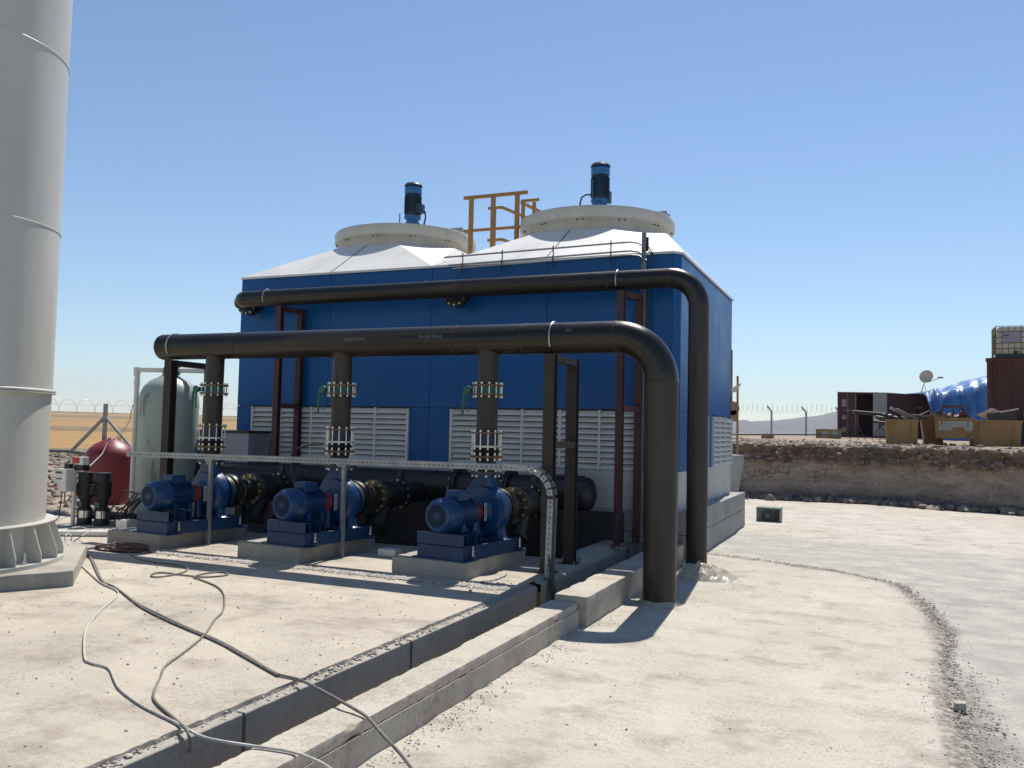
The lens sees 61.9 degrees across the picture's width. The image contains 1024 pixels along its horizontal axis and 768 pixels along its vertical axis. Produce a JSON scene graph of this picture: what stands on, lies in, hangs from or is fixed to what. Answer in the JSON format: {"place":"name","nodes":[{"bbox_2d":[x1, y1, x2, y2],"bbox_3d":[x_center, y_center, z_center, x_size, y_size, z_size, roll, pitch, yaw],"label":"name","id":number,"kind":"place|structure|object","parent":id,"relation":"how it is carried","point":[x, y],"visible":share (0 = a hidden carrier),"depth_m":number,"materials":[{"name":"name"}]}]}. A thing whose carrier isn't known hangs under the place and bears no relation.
{"place":"outdoors","nodes":[
{"label":"outdoors","id":0,"kind":"place"},
{"bbox_2d":[85,583,535,767],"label":"trench edge","id":1,"kind":"object","parent":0,"point":[276,714],"visible":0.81,"depth_m":4.91,"materials":[{"name":"concrete"}]},
{"bbox_2d":[235,711,245,752],"bbox_3d":[-1.403,2.067,4.355,0.062,0.774,0.022,0,-3,23],"label":"trench joint","id":2,"kind":"object","parent":1,"relation":"attached to","point":[244,730],"visible":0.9,"depth_m":4.36,"materials":[{"name":"grey concrete"}]},
{"bbox_2d":[404,639,412,668],"bbox_3d":[-0.732,2.166,5.914,0.062,0.774,0.022,0,-3,23],"label":"trench joint","id":3,"kind":"object","parent":1,"relation":"attached to","point":[411,642],"visible":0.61,"depth_m":5.92,"materials":[{"name":"grey concrete"}]},
{"bbox_2d":[536,588,540,606],"bbox_3d":[0.237,2.167,8.116,0.045,0.453,0.115,0,-3,23],"label":"timber offcut","id":4,"kind":"object","parent":1,"relation":"attached to","point":[538,598],"visible":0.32,"depth_m":8.15,"materials":[{"name":"brown wood"}]},
{"bbox_2d":[46,411,1023,520],"bbox_3d":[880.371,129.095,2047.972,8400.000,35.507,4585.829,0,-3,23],"label":"ground","id":5,"kind":"structure","parent":0,"point":[82,424],"depth_m":56.23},
{"bbox_2d":[46,510,76,516],"bbox_3d":[-7.368,2.070,13.547,3.172,0.160,0.246,-1,-4,42],"label":"drain pipe","id":6,"kind":"object","parent":5,"relation":"on","point":[56,513],"visible":0.09,"depth_m":13.15,"materials":[{"name":"grey plastic"}]},
{"bbox_2d":[49,449,85,454],"bbox_3d":[-10.129,1.704,20.058,0.406,0.210,14.813,4,-4,-41],"label":"water hose","id":7,"kind":"object","parent":5,"relation":"on","point":[70,451],"visible":0.14,"depth_m":21.12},
{"bbox_2d":[83,437,130,512],"bbox_3d":[-6.605,1.513,14.007,0.784,1.274,0.784,0,-3,23],"label":"pressure tank","id":8,"kind":"object","parent":5,"relation":"on","point":[114,459],"visible":0.69,"depth_m":13.73,"materials":[{"name":"red metal"}]},
{"bbox_2d":[53,399,236,450],"bbox_3d":[-15.749,1.688,32.995,35.542,2.305,0.572,1,-3,1],"label":"boundary fence","id":9,"kind":"object","parent":5,"relation":"on","point":[104,419],"visible":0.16,"depth_m":32.97,"materials":[{"name":"metal"}]},
{"bbox_2d":[128,367,203,512],"bbox_3d":[-5.263,0.972,13.028,0.869,2.510,0.869,4,-4,-41],"label":"filter vessel","id":10,"kind":"object","parent":5,"relation":"on","point":[147,419],"visible":0.56,"depth_m":12.75,"materials":[{"name":"plastic"}]},
{"bbox_2d":[90,405,132,465],"bbox_3d":[-6.155,0.818,13.216,0.588,1.013,1.179,2,-3,-14],"label":"thin cable","id":11,"kind":"object","parent":10,"relation":"attached to","point":[116,436],"visible":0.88,"depth_m":13.47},
{"bbox_2d":[198,429,270,532],"bbox_3d":[-4.429,1.752,13.239,1.211,2.068,0.535,0,-3,23],"label":"electrical cabinet","id":12,"kind":"object","parent":5,"relation":"on","point":[242,442],"visible":0.27,"depth_m":12.95,"materials":[{"name":"grey metal"}]},
{"bbox_2d":[590,491,744,558],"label":"tower plinth","id":13,"kind":"structure","parent":5,"relation":"on","point":[726,517],"depth_m":12.36,"materials":[{"name":"concrete"}]},
{"bbox_2d":[236,182,475,469],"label":"cooling tower","id":14,"kind":"structure","parent":13,"relation":"on","point":[390,411],"depth_m":13.16,"materials":[{"name":"plastic"}]},
{"bbox_2d":[266,501,623,558],"bbox_3d":[-1.705,2.353,12.427,6.850,1.350,0.024,0,-3,23],"label":"wall coating","id":15,"kind":"object","parent":13,"relation":"attached to","point":[406,524],"depth_m":11.58,"materials":[{"name":"black paint"}]},
{"bbox_2d":[427,162,733,511],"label":"cooling tower","id":16,"kind":"structure","parent":13,"relation":"on","point":[521,376],"depth_m":11.88,"materials":[{"name":"plastic"}]},
{"bbox_2d":[463,190,540,253],"bbox_3d":[-0.066,-2.591,15.182,1.087,1.583,3.464,1,-3,8],"label":"guard rail","id":17,"kind":"object","parent":16,"relation":"on","point":[492,229],"visible":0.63,"depth_m":13.71,"materials":[{"name":"orange metal"}]},
{"bbox_2d":[444,232,653,553],"bbox_3d":[0.382,0.249,11.561,3.073,4.472,0.076,0,-3,23],"label":"cable support","id":18,"kind":"object","parent":16,"relation":"attached to","point":[645,248],"visible":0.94,"depth_m":11.15,"materials":[{"name":"grey metal"}]},
{"bbox_2d":[730,454,744,491],"bbox_3d":[3.935,1.904,15.622,0.478,1.220,0.706,1,-3,3],"label":"panel","id":19,"kind":"object","parent":13,"relation":"on","point":[737,466],"visible":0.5,"depth_m":15.30,"materials":[{"name":"grey metal"}]},
{"bbox_2d":[761,434,773,438],"bbox_3d":[11.984,2.476,39.994,0.530,0.280,0.500,0,-3,23],"label":"wooden crate","id":20,"kind":"object","parent":5,"relation":"on","point":[770,436],"visible":0.64,"depth_m":39.77,"materials":[{"name":"brown wood"}]},
{"bbox_2d":[733,434,841,436],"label":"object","id":21,"kind":"object","parent":5,"relation":"on","point":[794,434],"visible":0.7,"depth_m":42.52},
{"bbox_2d":[742,404,836,435],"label":"boundary fence","id":22,"kind":"object","parent":5,"relation":"on","point":[771,412],"visible":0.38,"depth_m":59.99,"materials":[{"name":"metal"}]},
{"bbox_2d":[816,429,840,438],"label":"wooden crate","id":23,"kind":"object","parent":5,"relation":"on","point":[830,431],"visible":0.93,"depth_m":45.44,"materials":[{"name":"brown wood"}]},
{"bbox_2d":[850,410,891,439],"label":"pipe threading stand","id":24,"kind":"object","parent":5,"relation":"on","point":[867,413],"visible":0.64,"depth_m":41.89,"materials":[{"name":"grey metal"}]},
{"bbox_2d":[837,392,930,438],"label":"shipping container","id":25,"kind":"object","parent":5,"relation":"on","point":[848,403],"visible":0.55,"depth_m":48.74,"materials":[{"name":"red metal"}]},
{"bbox_2d":[840,394,856,435],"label":"door","id":26,"kind":"structure","parent":25,"relation":"in","point":[848,402],"depth_m":48.64,"materials":[{"name":"red metal"}]},
{"bbox_2d":[873,392,886,435],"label":"door","id":27,"kind":"structure","parent":25,"relation":"in","point":[879,399],"depth_m":47.88,"materials":[{"name":"grey metal"}]},
{"bbox_2d":[919,370,942,394],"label":"satellite dish","id":28,"kind":"object","parent":25,"relation":"on","point":[925,376],"visible":1,"depth_m":48.33,"materials":[{"name":"metal"}]},
{"bbox_2d":[885,419,918,444],"bbox_3d":[12.985,1.620,28.473,1.010,0.845,1.545,0,-3,23],"label":"scrap skip","id":29,"kind":"object","parent":5,"relation":"on","point":[902,431],"visible":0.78,"depth_m":27.81,"materials":[{"name":"yellow metal"}]},
{"bbox_2d":[873,413,918,424],"bbox_3d":[12.806,1.180,28.487,1.389,0.422,0.980,0,-3,23],"label":"scrap metal","id":30,"kind":"object","parent":29,"relation":"in","point":[885,416],"visible":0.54,"depth_m":28.50,"materials":[{"name":"grey metal"}]},
{"bbox_2d":[890,406,918,419],"bbox_3d":[12.986,0.967,28.273,0.875,0.434,0.250,1,-3,-3],"label":"scrap plate","id":31,"kind":"object","parent":29,"relation":"on","point":[902,412],"visible":0.86,"depth_m":28.33,"materials":[{"name":"grey metal"}]},
{"bbox_2d":[920,415,946,443],"bbox_3d":[14.561,1.583,29.542,0.820,0.985,1.545,0,-3,23],"label":"scrap skip","id":32,"kind":"object","parent":5,"relation":"on","point":[928,431],"visible":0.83,"depth_m":28.98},
{"bbox_2d":[902,409,939,420],"bbox_3d":[14.005,1.095,29.520,1.143,0.436,1.353,1,-3,4],"label":"scrap metal","id":33,"kind":"object","parent":32,"relation":"on","point":[926,413],"visible":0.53,"depth_m":29.00,"materials":[{"name":"grey metal"}]},
{"bbox_2d":[907,376,986,440],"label":"tarpaulin","id":34,"kind":"object","parent":5,"relation":"on","point":[970,395],"visible":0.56,"depth_m":47.18,"materials":[{"name":"blue plastic"}]},
{"bbox_2d":[934,417,974,438],"bbox_3d":[14.819,1.492,28.674,1.180,0.685,1.545,0,-3,23],"label":"scrap skip","id":35,"kind":"object","parent":5,"relation":"on","point":[955,428],"visible":0.96,"depth_m":28.01,"materials":[{"name":"yellow metal"}]},
{"bbox_2d":[937,405,970,417],"bbox_3d":[14.986,1.031,28.935,1.083,0.598,0.873,0,-3,23],"label":"engine scrap","id":36,"kind":"object","parent":35,"relation":"on","point":[963,414],"visible":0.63,"depth_m":28.73,"materials":[{"name":"metal"}]},
{"bbox_2d":[969,420,1022,446],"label":"scrap skip","id":37,"kind":"object","parent":5,"relation":"on","point":[1006,433],"visible":0.79,"depth_m":27.62,"materials":[{"name":"yellow metal"}]},
{"bbox_2d":[977,408,1018,419],"bbox_3d":[15.982,1.033,28.077,1.229,0.489,0.424,0,-3,23],"label":"scrap sheet","id":38,"kind":"object","parent":37,"relation":"in","point":[991,414],"visible":0.88,"depth_m":28.07,"materials":[{"name":"grey metal"}]},
{"bbox_2d":[985,358,1023,435],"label":"shipping container","id":39,"kind":"object","parent":5,"relation":"on","point":[1005,384],"visible":0.63,"depth_m":30.56,"materials":[{"name":"red metal"}]},
{"bbox_2d":[991,325,1023,358],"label":"water tank","id":40,"kind":"object","parent":39,"relation":"on","point":[1008,342],"visible":0.98,"depth_m":30.92,"materials":[{"name":"plastic"}]},
{"bbox_2d":[1020,423,1023,446],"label":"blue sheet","id":41,"kind":"object","parent":5,"relation":"on","point":[1022,441],"visible":0.14,"depth_m":28.88,"materials":[{"name":"blue plastic"}]},
{"bbox_2d":[51,0,1023,420],"label":"sky","id":42,"kind":"structure","parent":0,"point":[850,173],"materials":[{"name":"blue"}]},
{"bbox_2d":[529,540,614,591],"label":"slab body","id":43,"kind":"structure","parent":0,"point":[591,550],"depth_m":10.15,"materials":[{"name":"concrete"}]},
{"bbox_2d":[0,515,576,767],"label":"pump slab","id":44,"kind":"structure","parent":43,"relation":"on","point":[84,719],"depth_m":5.90,"materials":[{"name":"concrete"}]},
{"bbox_2d":[0,543,86,591],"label":"concrete footing","id":45,"kind":"object","parent":44,"relation":"on","point":[64,571],"visible":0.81,"depth_m":7.38,"materials":[{"name":"grey concrete"}]},
{"bbox_2d":[0,0,72,573],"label":"chimney","id":46,"kind":"object","parent":45,"relation":"on","point":[35,40],"visible":1,"depth_m":7.63,"materials":[{"name":"white paint"}]},
{"bbox_2d":[64,527,89,544],"bbox_3d":[-4.952,1.721,9.713,0.234,0.012,1.661,3,-3,-23],"label":"cable loop","id":47,"kind":"object","parent":45,"relation":"on","point":[68,543],"visible":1,"depth_m":9.55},
{"bbox_2d":[58,530,107,535],"bbox_3d":[-5.622,1.857,10.613,2.097,0.070,0.070,2,-3,-7],"label":"pvc pipe","id":48,"kind":"object","parent":44,"relation":"on","point":[81,533],"visible":0.21,"depth_m":10.62,"materials":[{"name":"white plastic"}]},
{"bbox_2d":[68,530,107,530],"bbox_3d":[-5.587,1.862,10.696,2.097,0.070,0.070,2,-3,-7],"label":"pvc pipe","id":49,"kind":"object","parent":44,"relation":"on","point":[87,530],"visible":0.18,"depth_m":10.71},
{"bbox_2d":[53,457,139,525],"bbox_3d":[-5.848,1.535,11.903,1.353,1.040,0.809,0,-3,23],"label":"booster set","id":50,"kind":"object","parent":44,"relation":"on","point":[85,487],"visible":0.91,"depth_m":11.75,"materials":[{"name":"metal"}]},
{"bbox_2d":[94,542,149,552],"bbox_3d":[-4.353,1.823,9.532,0.786,0.087,0.306,0,-3,23],"label":"coiled hose","id":51,"kind":"object","parent":44,"relation":"on","point":[130,547],"visible":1,"depth_m":9.43,"materials":[{"name":"black rubber"}]},
{"bbox_2d":[106,490,140,526],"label":"hoses","id":52,"kind":"object","parent":44,"relation":"on","point":[133,502],"visible":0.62,"depth_m":11.73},
{"bbox_2d":[116,519,136,528],"bbox_3d":[-5.185,1.889,11.486,0.200,0.120,0.200,0,-3,23],"label":"carton","id":53,"kind":"object","parent":44,"relation":"on","point":[124,523],"visible":0.7,"depth_m":11.41,"materials":[{"name":"cardboard"}]},
{"bbox_2d":[107,524,245,548],"bbox_3d":[-4.088,1.844,10.495,0.886,0.175,1.428,0,-3,23],"label":"pump pad","id":54,"kind":"object","parent":44,"relation":"on","point":[154,541],"visible":0.49,"depth_m":9.99,"materials":[{"name":"concrete"}]},
{"bbox_2d":[132,459,247,535],"bbox_3d":[-3.872,1.322,10.306,0.660,0.861,1.200,-1,-4,31],"label":"water pump","id":55,"kind":"object","parent":54,"relation":"on","point":[165,498],"visible":0.88,"depth_m":10.05,"materials":[{"name":"metal"}]},
{"bbox_2d":[190,354,228,453],"bbox_3d":[-3.727,0.274,10.608,0.400,1.315,0.351,-1,-4,37],"label":"pump riser","id":56,"kind":"object","parent":55,"relation":"on","point":[212,390],"visible":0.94,"depth_m":10.50,"materials":[{"name":"black metal"}]},
{"bbox_2d":[128,552,228,752],"bbox_3d":[-2.527,1.998,6.778,0.850,0.531,6.036,3,-3,-25],"label":"power cable","id":57,"kind":"object","parent":44,"relation":"on","point":[168,713],"visible":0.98,"depth_m":6.06,"materials":[{"name":"grey rubber"}]},
{"bbox_2d":[159,359,205,480],"bbox_3d":[-4.228,0.830,11.131,0.184,2.239,0.865,0,-3,23],"label":"pipe support","id":58,"kind":"object","parent":44,"relation":"on","point":[171,366],"visible":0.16,"depth_m":10.82,"materials":[{"name":"metal"}]},
{"bbox_2d":[89,555,278,676],"bbox_3d":[-3.209,1.754,7.195,0.232,0.016,5.910,4,-4,-37],"label":"power cable","id":59,"kind":"object","parent":44,"relation":"on","point":[214,640],"visible":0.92,"depth_m":5.84,"materials":[{"name":"black rubber"}]},
{"bbox_2d":[82,566,331,767],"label":"power cable","id":60,"kind":"object","parent":44,"relation":"on","point":[320,762],"visible":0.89,"depth_m":4.14,"materials":[{"name":"grey rubber"}]},
{"bbox_2d":[87,553,412,767],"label":"power cable","id":61,"kind":"object","parent":44,"relation":"on","point":[386,738],"visible":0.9,"depth_m":4.59,"materials":[{"name":"grey rubber"}]},
{"bbox_2d":[237,535,374,563],"bbox_3d":[-2.309,1.844,9.730,0.886,0.175,1.427,0,-3,23],"label":"pump pad","id":62,"kind":"object","parent":44,"relation":"on","point":[256,549],"visible":0.56,"depth_m":9.18,"materials":[{"name":"concrete"}]},
{"bbox_2d":[262,464,377,547],"bbox_3d":[-2.135,1.321,9.560,0.660,0.861,1.200,-1,-4,31],"label":"water pump","id":63,"kind":"object","parent":62,"relation":"on","point":[298,507],"visible":0.89,"depth_m":9.27,"materials":[{"name":"metal"}]},
{"bbox_2d":[317,352,356,464],"bbox_3d":[-1.991,0.274,9.862,0.400,1.315,0.351,-1,-4,37],"label":"pump riser","id":64,"kind":"object","parent":63,"relation":"on","point":[339,441],"visible":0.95,"depth_m":9.76,"materials":[{"name":"black metal"}]},
{"bbox_2d":[291,444,322,484],"bbox_3d":[-2.349,1.182,9.876,0.404,0.995,0.222,0,-3,23],"label":"drain hose","id":65,"kind":"object","parent":64,"relation":"attached to","point":[297,448],"visible":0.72,"depth_m":9.85,"materials":[{"name":"black rubber"}]},
{"bbox_2d":[353,470,425,534],"bbox_3d":[-1.596,1.994,10.719,0.430,1.790,1.705,0,-3,23],"label":"suction line","id":66,"kind":"object","parent":63,"relation":"attached to","point":[381,499],"visible":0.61,"depth_m":10.47,"materials":[{"name":"black metal"}]},
{"bbox_2d":[95,548,526,767],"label":"mortar crumbs","id":67,"kind":"object","parent":44,"relation":"on","point":[482,585],"visible":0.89,"depth_m":8.13,"materials":[{"name":"grey concrete"}]},
{"bbox_2d":[126,451,556,577],"bbox_3d":[-2.199,1.367,9.604,5.714,1.098,0.124,0,-3,23],"label":"cable tray","id":68,"kind":"object","parent":44,"relation":"on","point":[344,463],"visible":1,"depth_m":9.43,"materials":[{"name":"grey metal"}]},
{"bbox_2d":[527,468,556,599],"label":"power cables","id":69,"kind":"object","parent":68,"relation":"hanging from","point":[553,590],"visible":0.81,"depth_m":8.46,"materials":[{"name":"black rubber"}]},
{"bbox_2d":[378,547,400,556],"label":"white block","id":70,"kind":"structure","parent":44,"relation":"on","point":[387,552],"depth_m":9.52,"materials":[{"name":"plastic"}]},
{"bbox_2d":[392,547,525,580],"bbox_3d":[-0.522,1.843,8.962,0.885,0.175,1.426,0,-3,23],"label":"pump pad","id":71,"kind":"object","parent":44,"relation":"on","point":[407,563],"visible":0.61,"depth_m":8.40,"materials":[{"name":"concrete"}]},
{"bbox_2d":[412,469,526,562],"bbox_3d":[-0.427,1.321,8.825,0.660,0.861,1.200,-1,-4,31],"label":"water pump","id":72,"kind":"object","parent":71,"relation":"on","point":[469,524],"visible":1,"depth_m":8.53,"materials":[{"name":"metal"}]},
{"bbox_2d":[461,349,503,471],"bbox_3d":[-0.282,0.273,9.127,0.400,1.315,0.351,-1,-4,37],"label":"pump riser","id":73,"kind":"object","parent":72,"relation":"on","point":[487,390],"visible":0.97,"depth_m":9.02,"materials":[{"name":"black metal"}]},
{"bbox_2d":[500,476,556,544],"bbox_3d":[0.113,1.993,9.985,0.430,1.790,1.705,0,-3,23],"label":"suction line","id":74,"kind":"object","parent":72,"relation":"attached to","point":[525,501],"visible":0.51,"depth_m":9.69,"materials":[{"name":"black metal"}]},
{"bbox_2d":[468,573,506,591],"bbox_3d":[-0.241,1.866,8.069,0.111,0.003,1.080,0,-3,19],"label":"steel strap","id":75,"kind":"object","parent":44,"relation":"on","point":[471,588],"visible":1,"depth_m":8.05,"materials":[{"name":"silver metal"}]},
{"bbox_2d":[535,354,579,573],"bbox_3d":[0.517,0.828,9.091,0.184,2.239,0.865,0,-3,23],"label":"pipe support","id":76,"kind":"object","parent":44,"relation":"on","point":[551,444],"visible":0.88,"depth_m":9.29,"materials":[{"name":"metal"}]},
{"bbox_2d":[533,543,628,604],"bbox_3d":[0.845,2.382,9.615,0.097,0.807,3.140,0,-3,23],"label":"trench edge","id":77,"kind":"object","parent":43,"relation":"on","point":[570,575],"visible":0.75,"depth_m":9.36,"materials":[{"name":"concrete"}]},
{"bbox_2d":[610,290,642,546],"bbox_3d":[1.492,0.427,10.878,0.177,3.202,0.602,-1,-4,40],"label":"pipe support","id":78,"kind":"object","parent":43,"relation":"on","point":[620,407],"visible":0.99,"depth_m":10.75,"materials":[{"name":"red metal"}]},
{"bbox_2d":[234,268,709,566],"bbox_3d":[-0.940,0.407,11.871,7.561,3.750,0.664,0,-3,24],"label":"header pipe run","id":79,"kind":"object","parent":78,"relation":"on","point":[458,293],"visible":0.98,"depth_m":10.72,"materials":[{"name":"black metal"}]},
{"bbox_2d":[357,500,1023,767],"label":"apron pavement","id":80,"kind":"structure","parent":0,"point":[790,658],"depth_m":6.07,"materials":[{"name":"concrete"}]},
{"bbox_2d":[153,320,683,608],"bbox_3d":[-1.429,0.761,9.593,6.848,2.828,0.575,0,-3,23],"label":"header pipe run","id":81,"kind":"object","parent":80,"relation":"on","point":[648,350],"visible":1,"depth_m":8.65,"materials":[{"name":"black metal"}]},
{"bbox_2d":[0,517,1023,767],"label":"gravel","id":82,"kind":"structure","parent":80,"relation":"on","point":[948,647],"depth_m":5.94,"materials":[{"name":"grey gravel"}]},
{"bbox_2d":[677,560,736,582],"bbox_3d":[2.216,2.096,9.599,0.717,0.197,0.652,0,-3,23],"label":"plastic film","id":83,"kind":"object","parent":80,"relation":"on","point":[701,571],"visible":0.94,"depth_m":9.45,"materials":[{"name":"beige"}]},
{"bbox_2d":[756,506,782,522],"bbox_3d":[4.817,2.439,15.970,0.446,0.272,0.301,0,-3,26],"label":"junction box","id":84,"kind":"object","parent":80,"relation":"on","point":[768,514],"visible":1,"depth_m":15.85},
{"bbox_2d":[953,700,966,710],"bbox_3d":[2.740,1.968,5.222,0.075,0.055,0.064,0,-3,23],"label":"white stone","id":85,"kind":"object","parent":80,"relation":"on","point":[959,705],"visible":1,"depth_m":5.21,"materials":[{"name":"stone"}]},
{"bbox_2d":[744,498,781,516],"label":"apron pavement","id":86,"kind":"structure","parent":0,"point":[752,504],"depth_m":21.48,"materials":[{"name":"concrete"}]},
{"bbox_2d":[731,350,741,454],"bbox_3d":[5.085,1.059,19.566,0.370,3.700,0.222,0,-3,23],"label":"timber ladder","id":87,"kind":"object","parent":86,"relation":"on","point":[735,408],"visible":0.55,"depth_m":19.59,"materials":[{"name":"wood"}]},
{"bbox_2d":[733,420,815,435],"bbox_3d":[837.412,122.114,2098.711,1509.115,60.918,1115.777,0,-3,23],"label":"mountains","id":88,"kind":"structure","parent":0,"point":[747,427],"depth_m":1949.70,"materials":[{"name":"grey stone"}]},
{"bbox_2d":[751,411,836,431],"bbox_3d":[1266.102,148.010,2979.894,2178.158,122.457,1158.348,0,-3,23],"label":"mountains","id":89,"kind":"structure","parent":0,"point":[825,421],"depth_m":2857.46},
{"bbox_2d":[732,442,1023,512],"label":"embankment","id":90,"kind":"structure","parent":0,"point":[952,483],"depth_m":22.69,"materials":[{"name":"brown soil"}]},
{"bbox_2d":[46,437,1023,520],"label":"rubble","id":91,"kind":"object","parent":90,"relation":"on","point":[871,500],"visible":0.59,"depth_m":22.71,"materials":[{"name":"stone"}]},
{"bbox_2d":[746,467,829,482],"bbox_3d":[7.657,2.517,23.688,2.225,0.405,0.120,0,-3,15],"label":"spray writing","id":92,"kind":"object","parent":90,"relation":"on","point":[814,477],"visible":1,"depth_m":23.74},
{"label":"trench floor","id":93,"kind":"structure","parent":0,"visible":0},
{"bbox_2d":[213,600,578,767],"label":"kerb","id":94,"kind":"structure","parent":93,"relation":"on","point":[396,708],"depth_m":4.72,"materials":[{"name":"concrete"}]},
{"bbox_2d":[555,544,683,626],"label":"kerb","id":95,"kind":"structure","parent":93,"relation":"on","point":[596,597],"depth_m":7.91,"materials":[{"name":"concrete"}]},
{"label":"pit floor","id":96,"kind":"structure","parent":0,"visible":0},
{"bbox_2d":[268,305,304,530],"bbox_3d":[-3.434,0.921,12.964,0.166,4.188,0.573,-1,-4,33],"label":"pipe support","id":97,"kind":"object","parent":96,"relation":"on","point":[278,405],"visible":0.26,"depth_m":12.90,"materials":[{"name":"red metal"}]},
{"bbox_2d":[194,462,596,558],"bbox_3d":[-2.153,2.081,12.024,6.945,1.930,0.540,0,-3,23],"label":"manifold pipe","id":98,"kind":"object","parent":96,"relation":"on","point":[436,483],"visible":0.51,"depth_m":11.42,"materials":[{"name":"metal"}]},
{"bbox_2d":[224,465,307,524],"bbox_3d":[-3.332,1.994,11.466,0.430,1.790,1.705,0,-3,23],"label":"suction line","id":99,"kind":"object","parent":98,"relation":"attached to","point":[254,494],"visible":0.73,"depth_m":11.18,"materials":[{"name":"black metal"}]}
]}

